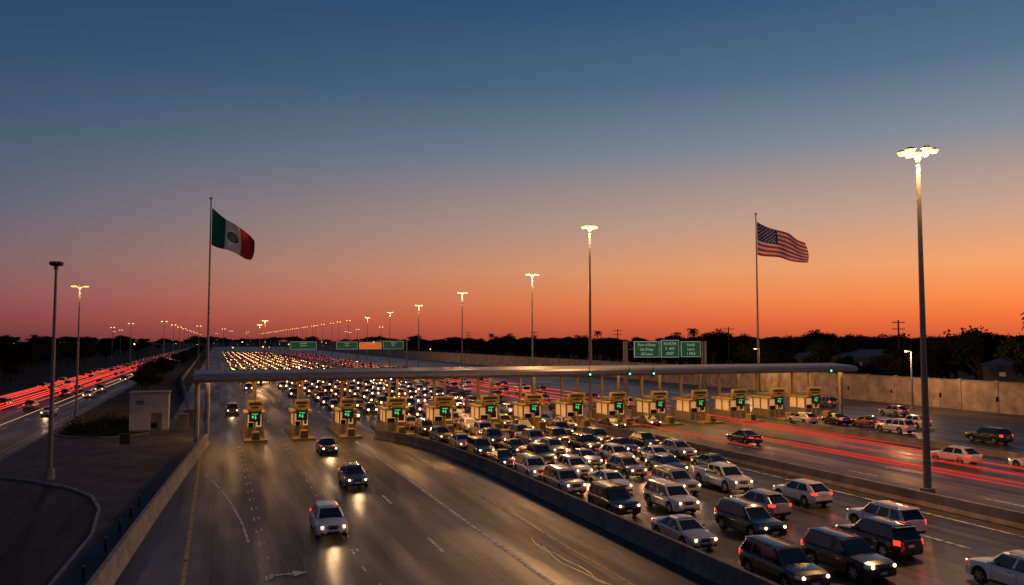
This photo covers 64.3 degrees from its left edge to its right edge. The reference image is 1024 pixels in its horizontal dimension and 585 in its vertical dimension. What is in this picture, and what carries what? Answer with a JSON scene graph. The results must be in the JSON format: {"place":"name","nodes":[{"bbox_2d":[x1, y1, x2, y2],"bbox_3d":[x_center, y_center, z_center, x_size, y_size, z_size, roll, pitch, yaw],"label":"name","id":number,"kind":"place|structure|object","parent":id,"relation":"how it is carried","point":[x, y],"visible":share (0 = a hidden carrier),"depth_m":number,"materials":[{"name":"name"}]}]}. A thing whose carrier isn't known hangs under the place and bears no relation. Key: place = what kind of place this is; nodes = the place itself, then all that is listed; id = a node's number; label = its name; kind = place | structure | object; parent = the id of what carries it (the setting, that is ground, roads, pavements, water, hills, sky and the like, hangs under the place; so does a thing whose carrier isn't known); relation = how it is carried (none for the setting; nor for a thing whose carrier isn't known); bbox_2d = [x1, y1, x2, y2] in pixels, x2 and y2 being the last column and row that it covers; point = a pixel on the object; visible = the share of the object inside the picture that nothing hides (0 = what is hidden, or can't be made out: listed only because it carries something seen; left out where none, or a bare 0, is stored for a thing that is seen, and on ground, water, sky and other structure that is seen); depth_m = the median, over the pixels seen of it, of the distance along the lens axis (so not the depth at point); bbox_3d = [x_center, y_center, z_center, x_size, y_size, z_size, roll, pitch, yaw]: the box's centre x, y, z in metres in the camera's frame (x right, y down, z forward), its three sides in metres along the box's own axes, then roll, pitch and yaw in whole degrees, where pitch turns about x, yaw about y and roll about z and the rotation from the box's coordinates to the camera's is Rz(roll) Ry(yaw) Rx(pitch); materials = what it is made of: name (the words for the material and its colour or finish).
{"place":"outdoors","nodes":[
{"label":"outdoors","id":0,"kind":"place"},
{"bbox_2d":[0,423,96,584],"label":"parking lot pavement","id":1,"kind":"structure","parent":0,"point":[45,530],"depth_m":43.40,"materials":[{"name":"asphalt"}]},
{"bbox_2d":[0,425,100,584],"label":"sidewalk kerb","id":2,"kind":"structure","parent":1,"relation":"on","point":[72,557],"depth_m":50.27,"materials":[{"name":"concrete"}]},
{"bbox_2d":[43,261,63,479],"bbox_3d":[-32.978,5.602,58.557,0.976,15.700,0.986,1,-4,-20],"label":"mast lamp","id":3,"kind":"object","parent":1,"relation":"on","point":[49,472],"visible":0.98,"depth_m":58.38,"materials":[{"name":"metal"}]},
{"bbox_2d":[0,347,191,458],"bbox_3d":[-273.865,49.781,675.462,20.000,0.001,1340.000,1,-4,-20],"label":"side road","id":4,"kind":"structure","parent":0,"point":[16,430],"depth_m":118.22,"materials":[{"name":"asphalt"}]},
{"bbox_2d":[71,285,88,415],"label":"street lamp","id":5,"kind":"object","parent":4,"relation":"on","point":[76,389],"visible":1,"depth_m":108.44,"materials":[{"name":"metal"}]},
{"bbox_2d":[0,419,197,584],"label":"sidewalk","id":6,"kind":"structure","parent":0,"point":[105,477],"depth_m":61.94,"materials":[{"name":"concrete"}]},
{"bbox_2d":[54,428,148,438],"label":"planter island","id":7,"kind":"structure","parent":6,"relation":"on","point":[77,436],"depth_m":83.30,"materials":[{"name":"concrete"}]},
{"bbox_2d":[55,409,131,435],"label":"shrubs","id":8,"kind":"object","parent":7,"relation":"on","point":[106,426],"visible":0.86,"depth_m":85.97,"materials":[{"name":"green plant"}]},
{"bbox_2d":[129,390,170,432],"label":"utility building","id":9,"kind":"structure","parent":6,"relation":"on","point":[147,408],"depth_m":86.88,"materials":[{"name":"concrete"}]},
{"bbox_2d":[114,347,716,584],"bbox_3d":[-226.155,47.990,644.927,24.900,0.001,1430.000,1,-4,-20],"label":"highway road","id":10,"kind":"structure","parent":0,"point":[470,555],"depth_m":44.61,"materials":[{"name":"asphalt"}]},
{"bbox_2d":[86,434,209,584],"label":"concrete barrier","id":11,"kind":"object","parent":10,"relation":"on","point":[110,569],"visible":1,"depth_m":41.70,"materials":[{"name":"concrete"}]},
{"bbox_2d":[203,197,254,418],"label":"mexican flag","id":12,"kind":"object","parent":10,"relation":"on","point":[230,236],"visible":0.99,"depth_m":105.53,"materials":[{"name":"fabric"}]},
{"bbox_2d":[241,401,267,442],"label":"inspection booth","id":13,"kind":"object","parent":10,"relation":"on","point":[252,430],"visible":1,"depth_m":83.01,"materials":[{"name":"concrete"}]},
{"bbox_2d":[284,399,315,440],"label":"inspection booth","id":14,"kind":"object","parent":10,"relation":"on","point":[297,429],"visible":1,"depth_m":84.62,"materials":[{"name":"concrete"}]},
{"bbox_2d":[316,437,338,453],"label":"sedan car","id":15,"kind":"object","parent":10,"relation":"on","point":[326,445],"visible":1,"depth_m":71.99,"materials":[{"name":"black metal"}]},
{"bbox_2d":[309,500,348,537],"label":"crossover car","id":16,"kind":"object","parent":10,"relation":"on","point":[326,517],"visible":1,"depth_m":41.78,"materials":[{"name":"white metal"}]},
{"bbox_2d":[327,398,362,438],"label":"inspection booth","id":17,"kind":"object","parent":10,"relation":"on","point":[343,427],"visible":1,"depth_m":86.36,"materials":[{"name":"metal"}]},
{"bbox_2d":[338,462,368,488],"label":"crossover car","id":18,"kind":"object","parent":10,"relation":"on","point":[351,473],"visible":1,"depth_m":55.60,"materials":[{"name":"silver metal"}]},
{"bbox_2d":[370,397,416,435],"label":"inspection booth","id":19,"kind":"object","parent":10,"relation":"on","point":[393,414],"visible":0.94,"depth_m":88.24,"materials":[{"name":"concrete"}]},
{"bbox_2d":[196,433,684,584],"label":"road crack seals","id":20,"kind":"object","parent":10,"relation":"on","point":[389,535],"visible":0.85,"depth_m":39.42,"materials":[{"name":"black"}]},
{"bbox_2d":[193,363,857,441],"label":"border station canopy","id":21,"kind":"object","parent":10,"relation":"on","point":[254,377],"visible":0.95,"depth_m":89.97,"materials":[{"name":"beige"}]},
{"bbox_2d":[374,429,778,584],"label":"concrete barrier","id":22,"kind":"object","parent":10,"relation":"on","point":[713,569],"visible":1,"depth_m":43.05,"materials":[{"name":"concrete"}]},
{"bbox_2d":[0,341,975,421],"bbox_3d":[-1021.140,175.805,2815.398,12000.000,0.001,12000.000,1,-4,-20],"label":"ground","id":23,"kind":"structure","parent":0,"point":[119,403],"depth_m":255.24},
{"bbox_2d":[0,329,1023,390],"bbox_3d":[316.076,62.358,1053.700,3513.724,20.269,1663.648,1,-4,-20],"label":"distant tree line","id":24,"kind":"object","parent":23,"relation":"on","point":[13,357],"visible":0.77,"depth_m":325.58,"materials":[{"name":"green plant"}]},
{"bbox_2d":[317,346,1023,414],"bbox_3d":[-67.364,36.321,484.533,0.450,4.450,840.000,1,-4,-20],"label":"sound wall","id":25,"kind":"structure","parent":23,"relation":"on","point":[974,395],"depth_m":139.31,"materials":[{"name":"concrete"}]},
{"bbox_2d":[692,328,736,363],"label":"tree","id":26,"kind":"object","parent":23,"relation":"on","point":[716,341],"visible":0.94,"depth_m":209.25,"materials":[{"name":"green plant"}]},
{"bbox_2d":[732,338,789,363],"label":"tree","id":27,"kind":"object","parent":23,"relation":"on","point":[746,352],"visible":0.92,"depth_m":176.64,"materials":[{"name":"green plant"}]},
{"bbox_2d":[767,334,801,362],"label":"tree","id":28,"kind":"object","parent":23,"relation":"on","point":[788,343],"visible":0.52,"depth_m":200.98,"materials":[{"name":"green plant"}]},
{"bbox_2d":[801,338,843,362],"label":"tree","id":29,"kind":"object","parent":23,"relation":"on","point":[820,351],"visible":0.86,"depth_m":165.24,"materials":[{"name":"green plant"}]},
{"bbox_2d":[788,349,938,377],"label":"warehouse","id":30,"kind":"structure","parent":23,"relation":"on","point":[864,357],"depth_m":176.42,"materials":[{"name":"grey"}]},
{"bbox_2d":[872,346,930,375],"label":"tree","id":31,"kind":"object","parent":23,"relation":"on","point":[898,363],"visible":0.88,"depth_m":142.33,"materials":[{"name":"green plant"}]},
{"bbox_2d":[900,335,948,377],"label":"tree","id":32,"kind":"object","parent":23,"relation":"on","point":[913,345],"visible":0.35,"depth_m":160.03,"materials":[{"name":"green plant"}]},
{"bbox_2d":[926,325,997,380],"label":"tree","id":33,"kind":"object","parent":23,"relation":"on","point":[961,348],"visible":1,"depth_m":134.90,"materials":[{"name":"green plant"}]},
{"bbox_2d":[981,358,1023,382],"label":"warehouse","id":34,"kind":"structure","parent":23,"relation":"on","point":[996,369],"depth_m":141.92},
{"bbox_2d":[993,333,1023,369],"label":"tree","id":35,"kind":"object","parent":23,"relation":"on","point":[1012,348],"visible":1,"depth_m":117.92,"materials":[{"name":"green plant"}]},
{"bbox_2d":[0,0,1023,341],"label":"sky","id":36,"kind":"structure","parent":0,"point":[377,158],"materials":[{"name":"blue"}]},
{"bbox_2d":[515,428,544,444],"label":"car","id":37,"kind":"object","parent":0,"point":[527,435],"visible":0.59,"depth_m":76.40,"materials":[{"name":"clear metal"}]},
{"bbox_2d":[519,442,556,464],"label":"car","id":38,"kind":"object","parent":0,"point":[544,452],"visible":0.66,"depth_m":65.50,"materials":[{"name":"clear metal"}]},
{"bbox_2d":[231,347,1023,584],"bbox_3d":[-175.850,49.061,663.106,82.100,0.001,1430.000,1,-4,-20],"label":"border crossing road","id":39,"kind":"structure","parent":0,"point":[937,562],"depth_m":65.31,"materials":[{"name":"asphalt"}]},
{"bbox_2d":[0,351,635,419],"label":"distant traffic","id":40,"kind":"object","parent":39,"relation":"on","point":[370,389],"visible":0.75,"depth_m":159.06,"materials":[{"name":"multicoloured metal"}]},
{"bbox_2d":[288,341,407,367],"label":"overhead highway sign","id":41,"kind":"object","parent":39,"relation":"on","point":[348,345],"visible":0.98,"depth_m":279.32,"materials":[{"name":"metal"}]},
{"bbox_2d":[283,354,509,404],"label":"concrete barrier","id":42,"kind":"object","parent":39,"relation":"on","point":[463,394],"visible":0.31,"depth_m":159.69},
{"bbox_2d":[414,418,434,434],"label":"suv car","id":43,"kind":"object","parent":39,"relation":"on","point":[422,426],"visible":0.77,"depth_m":86.84,"materials":[{"name":"white metal"}]},
{"bbox_2d":[429,425,452,440],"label":"crossover car","id":44,"kind":"object","parent":39,"relation":"on","point":[439,432],"visible":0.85,"depth_m":80.78,"materials":[{"name":"grey metal"}]},
{"bbox_2d":[423,396,464,433],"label":"inspection booth","id":45,"kind":"object","parent":39,"relation":"on","point":[439,410],"visible":0.87,"depth_m":90.00,"materials":[{"name":"metal"}]},
{"bbox_2d":[448,433,468,447],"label":"sedan car","id":46,"kind":"object","parent":39,"relation":"on","point":[457,440],"visible":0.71,"depth_m":75.72,"materials":[{"name":"silver metal"}]},
{"bbox_2d":[466,435,494,455],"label":"suv car","id":47,"kind":"object","parent":39,"relation":"on","point":[480,445],"visible":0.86,"depth_m":70.30,"materials":[{"name":"grey metal"}]},
{"bbox_2d":[466,395,508,431],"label":"inspection booth","id":48,"kind":"object","parent":39,"relation":"on","point":[484,408],"visible":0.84,"depth_m":91.87,"materials":[{"name":"concrete"}]},
{"bbox_2d":[476,427,506,445],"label":"pickup truck","id":49,"kind":"object","parent":39,"relation":"on","point":[494,435],"visible":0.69,"depth_m":77.08,"materials":[{"name":"grey metal"}]},
{"bbox_2d":[486,449,515,466],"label":"sedan car","id":50,"kind":"object","parent":39,"relation":"on","point":[505,457],"visible":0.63,"depth_m":64.57,"materials":[{"name":"black metal"}]},
{"bbox_2d":[0,353,1023,584],"bbox_3d":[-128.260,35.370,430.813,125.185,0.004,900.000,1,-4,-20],"label":"lane markings","id":51,"kind":"object","parent":39,"relation":"on","point":[184,571],"visible":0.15,"depth_m":47.14,"materials":[{"name":"white paint"}]},
{"bbox_2d":[500,438,526,454],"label":"sedan car","id":52,"kind":"object","parent":39,"relation":"on","point":[512,445],"visible":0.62,"depth_m":71.91,"materials":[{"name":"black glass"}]},
{"bbox_2d":[509,394,546,430],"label":"inspection booth","id":53,"kind":"object","parent":39,"relation":"on","point":[529,407],"visible":0.86,"depth_m":93.70,"materials":[{"name":"concrete"}]},
{"bbox_2d":[513,452,546,477],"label":"suv car","id":54,"kind":"object","parent":39,"relation":"on","point":[532,465],"visible":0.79,"depth_m":59.26,"materials":[{"name":"silver metal"}]},
{"bbox_2d":[538,437,567,453],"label":"crossover car","id":55,"kind":"object","parent":39,"relation":"on","point":[556,446],"visible":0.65,"depth_m":70.88,"materials":[{"name":"silver metal"}]},
{"bbox_2d":[543,426,570,444],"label":"suv car","id":56,"kind":"object","parent":39,"relation":"on","point":[561,434],"visible":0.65,"depth_m":78.25,"materials":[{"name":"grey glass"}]},
{"bbox_2d":[542,464,586,493],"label":"suv car","id":57,"kind":"object","parent":39,"relation":"on","point":[564,478],"visible":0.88,"depth_m":53.47,"materials":[{"name":"silver metal"}]},
{"bbox_2d":[550,393,592,428],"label":"inspection booth","id":58,"kind":"object","parent":39,"relation":"on","point":[571,405],"visible":0.8,"depth_m":95.56,"materials":[{"name":"metal"}]},
{"bbox_2d":[555,454,592,476],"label":"crossover car","id":59,"kind":"object","parent":39,"relation":"on","point":[579,465],"visible":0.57,"depth_m":59.91,"materials":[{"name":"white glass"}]},
{"bbox_2d":[566,448,602,465],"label":"sedan car","id":60,"kind":"object","parent":39,"relation":"on","point":[590,457],"visible":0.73,"depth_m":64.99,"materials":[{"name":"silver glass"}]},
{"bbox_2d":[569,432,602,452],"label":"suv car","id":61,"kind":"object","parent":39,"relation":"on","point":[584,440],"visible":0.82,"depth_m":73.04,"materials":[{"name":"black metal"}]},
{"bbox_2d":[581,225,597,416],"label":"mast lamp","id":62,"kind":"object","parent":39,"relation":"on","point":[589,228],"visible":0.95,"depth_m":106.64,"materials":[{"name":"metal"}]},
{"bbox_2d":[582,426,612,443],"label":"suv car","id":63,"kind":"object","parent":39,"relation":"on","point":[600,434],"visible":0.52,"depth_m":78.11,"materials":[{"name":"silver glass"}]},
{"bbox_2d":[588,469,632,491],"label":"sedan car","id":64,"kind":"object","parent":39,"relation":"on","point":[609,475],"visible":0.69,"depth_m":54.44,"materials":[{"name":"silver metal"}]},
{"bbox_2d":[584,392,641,426],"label":"inspection booth","id":65,"kind":"object","parent":39,"relation":"on","point":[612,404],"visible":0.89,"depth_m":97.47,"materials":[{"name":"concrete"}]},
{"bbox_2d":[587,480,640,514],"bbox_3d":[5.915,12.028,47.668,1.949,1.558,4.220,1,-4,-19],"label":"suv car","id":66,"kind":"object","parent":39,"relation":"on","point":[615,497],"visible":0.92,"depth_m":46.97,"materials":[{"name":"black metal"}]},
{"bbox_2d":[599,443,634,459],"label":"crossover car","id":67,"kind":"object","parent":39,"relation":"on","point":[607,450],"visible":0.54,"depth_m":67.10,"materials":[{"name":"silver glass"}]},
{"bbox_2d":[605,437,639,452],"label":"sedan car","id":68,"kind":"object","parent":39,"relation":"on","point":[629,444],"visible":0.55,"depth_m":72.50,"materials":[{"name":"black metal"}]},
{"bbox_2d":[606,454,646,477],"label":"crossover car","id":69,"kind":"object","parent":39,"relation":"on","point":[626,465],"visible":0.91,"depth_m":59.86,"materials":[{"name":"grey metal"}]},
{"bbox_2d":[629,431,660,446],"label":"crossover car","id":70,"kind":"object","parent":39,"relation":"on","point":[642,439],"visible":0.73,"depth_m":75.38,"materials":[{"name":"black metal"}]},
{"bbox_2d":[625,391,683,425],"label":"inspection booth","id":71,"kind":"object","parent":39,"relation":"on","point":[654,403],"visible":0.89,"depth_m":99.32,"materials":[{"name":"metal"}]},
{"bbox_2d":[637,445,674,458],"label":"sedan car","id":72,"kind":"object","parent":39,"relation":"on","point":[648,451],"visible":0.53,"depth_m":67.52,"materials":[{"name":"silver metal"}]},
{"bbox_2d":[623,340,706,396],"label":"overhead highway sign","id":73,"kind":"object","parent":39,"relation":"on","point":[669,348],"visible":0.95,"depth_m":148.71,"materials":[{"name":"metal"}]},
{"bbox_2d":[645,454,687,471],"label":"sedan car","id":74,"kind":"object","parent":39,"relation":"on","point":[658,459],"visible":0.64,"depth_m":62.00,"materials":[{"name":"black metal"}]},
{"bbox_2d":[643,478,699,513],"bbox_3d":[9.437,12.078,48.516,1.949,1.558,4.219,1,-4,-19],"label":"suv car","id":75,"kind":"object","parent":39,"relation":"on","point":[671,496],"visible":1,"depth_m":47.85,"materials":[{"name":"white metal"}]},
{"bbox_2d":[650,464,700,493],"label":"suv car","id":76,"kind":"object","parent":39,"relation":"on","point":[681,476],"visible":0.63,"depth_m":53.55,"materials":[{"name":"white metal"}]},
{"bbox_2d":[660,438,696,458],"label":"crossover car","id":77,"kind":"object","parent":39,"relation":"on","point":[678,448],"visible":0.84,"depth_m":69.66,"materials":[{"name":"silver metal"}]},
{"bbox_2d":[651,514,717,547],"bbox_3d":[8.502,11.754,40.526,1.862,1.267,4.176,1,-4,-19],"label":"sedan car","id":78,"kind":"object","parent":39,"relation":"on","point":[689,530],"visible":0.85,"depth_m":39.78,"materials":[{"name":"white metal"}]},
{"bbox_2d":[666,390,724,423],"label":"inspection booth","id":79,"kind":"object","parent":39,"relation":"on","point":[691,407],"visible":0.98,"depth_m":101.30,"materials":[{"name":"metal"}]},
{"bbox_2d":[690,453,732,465],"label":"sedan car","id":80,"kind":"object","parent":39,"relation":"on","point":[703,459],"visible":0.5,"depth_m":62.71,"materials":[{"name":"grey metal"}]},
{"bbox_2d":[693,462,752,491],"bbox_3d":[14.317,12.453,55.590,2.001,1.640,5.090,1,-4,-19],"label":"pickup truck","id":81,"kind":"object","parent":39,"relation":"on","point":[727,477],"visible":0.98,"depth_m":54.59,"materials":[{"name":"white metal"}]},
{"bbox_2d":[706,389,764,422],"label":"inspection booth","id":82,"kind":"object","parent":39,"relation":"on","point":[729,406],"visible":0.98,"depth_m":103.30,"materials":[{"name":"concrete"}]},
{"bbox_2d":[726,429,762,444],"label":"sedan car","id":83,"kind":"object","parent":39,"relation":"on","point":[745,436],"visible":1,"depth_m":78.83,"materials":[{"name":"black metal"}]},
{"bbox_2d":[714,497,786,537],"bbox_3d":[12.315,11.714,42.337,1.949,1.558,4.220,1,-4,-21],"label":"suv car","id":84,"kind":"object","parent":39,"relation":"on","point":[750,517],"visible":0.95,"depth_m":41.80,"materials":[{"name":"black metal"}]},
{"bbox_2d":[730,489,791,516],"bbox_3d":[14.310,12.066,47.097,1.871,1.414,3.958,1,-4,-21],"label":"crossover car","id":85,"kind":"object","parent":39,"relation":"on","point":[774,503],"visible":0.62,"depth_m":45.68,"materials":[{"name":"metal"}]},
{"bbox_2d":[745,388,794,420],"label":"inspection booth","id":86,"kind":"object","parent":39,"relation":"on","point":[768,405],"visible":0.92,"depth_m":105.37,"materials":[{"name":"metal"}]},
{"bbox_2d":[755,213,808,392],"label":"american flag","id":87,"kind":"object","parent":39,"relation":"on","point":[770,242],"visible":0.99,"depth_m":129.55,"materials":[{"name":"fabric"}]},
{"bbox_2d":[739,534,829,584],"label":"suv car","id":88,"kind":"object","parent":39,"relation":"on","point":[777,560],"visible":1,"depth_m":33.35,"materials":[{"name":"black metal"}]},
{"bbox_2d":[787,412,817,423],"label":"crossover car","id":89,"kind":"object","parent":39,"relation":"on","point":[806,417],"visible":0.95,"depth_m":96.97,"materials":[{"name":"white metal"}]},
{"bbox_2d":[773,479,832,506],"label":"crossover car","id":90,"kind":"object","parent":39,"relation":"on","point":[806,492],"visible":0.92,"depth_m":49.30,"materials":[{"name":"white metal"}]},
{"bbox_2d":[783,387,831,418],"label":"inspection booth","id":91,"kind":"object","parent":39,"relation":"on","point":[808,400],"visible":0.79,"depth_m":107.32,"materials":[{"name":"concrete"}]},
{"bbox_2d":[595,424,1023,530],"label":"concrete barrier","id":92,"kind":"object","parent":39,"relation":"on","point":[988,513],"visible":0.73,"depth_m":52.97,"materials":[{"name":"concrete"}]},
{"bbox_2d":[822,413,850,424],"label":"sedan car","id":93,"kind":"object","parent":39,"relation":"on","point":[837,418],"visible":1,"depth_m":96.90,"materials":[{"name":"black metal"}]},
{"bbox_2d":[801,526,896,580],"bbox_3d":[14.518,11.305,35.383,1.949,1.558,4.219,1,-4,-21],"label":"suv car","id":94,"kind":"object","parent":39,"relation":"on","point":[856,557],"visible":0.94,"depth_m":34.79,"materials":[{"name":"black metal"}]},
{"bbox_2d":[850,415,884,427],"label":"sedan car","id":95,"kind":"object","parent":39,"relation":"on","point":[869,420],"visible":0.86,"depth_m":94.42,"materials":[{"name":"red metal"}]},
{"bbox_2d":[835,516,922,557],"bbox_3d":[17.399,11.510,38.875,1.949,1.558,4.220,1,-4,-19],"label":"suv car","id":96,"kind":"object","parent":39,"relation":"on","point":[887,537],"visible":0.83,"depth_m":37.40,"materials":[{"name":"black metal"}]},
{"bbox_2d":[846,500,926,533],"bbox_3d":[19.575,11.744,42.846,1.949,1.558,4.220,1,-4,-19],"label":"suv car","id":97,"kind":"object","parent":39,"relation":"on","point":[912,515],"visible":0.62,"depth_m":41.82,"materials":[{"name":"silver metal"}]},
{"bbox_2d":[879,405,908,416],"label":"crossover car","id":98,"kind":"object","parent":39,"relation":"on","point":[896,410],"visible":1,"depth_m":107.55,"materials":[{"name":"silver metal"}]},
{"bbox_2d":[875,418,915,433],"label":"suv car","id":99,"kind":"object","parent":39,"relation":"on","point":[899,425],"visible":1,"depth_m":87.72,"materials":[{"name":"white metal"}]},
{"bbox_2d":[795,422,1023,458],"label":"concrete barrier","id":100,"kind":"object","parent":39,"relation":"on","point":[943,445],"visible":0.86,"depth_m":79.94,"materials":[{"name":"concrete"}]},
{"bbox_2d":[897,145,938,493],"bbox_3d":[25.739,1.956,51.086,2.352,22.100,2.387,1,-4,-20],"label":"mast lamp","id":101,"kind":"object","parent":39,"relation":"on","point":[927,481],"visible":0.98,"depth_m":50.90,"materials":[{"name":"metal"}]},
{"bbox_2d":[930,445,981,464],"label":"sedan","id":102,"kind":"object","parent":39,"relation":"on","point":[960,455],"visible":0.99,"depth_m":65.65,"materials":[{"name":"white metal"}]},
{"bbox_2d":[965,426,1012,443],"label":"suv car","id":103,"kind":"object","parent":39,"relation":"on","point":[995,435],"visible":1,"depth_m":78.99,"materials":[{"name":"black metal"}]},
{"bbox_2d":[965,550,1023,584],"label":"car","id":104,"kind":"object","parent":39,"relation":"on","point":[1005,568],"visible":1,"depth_m":32.73,"materials":[{"name":"white metal"}]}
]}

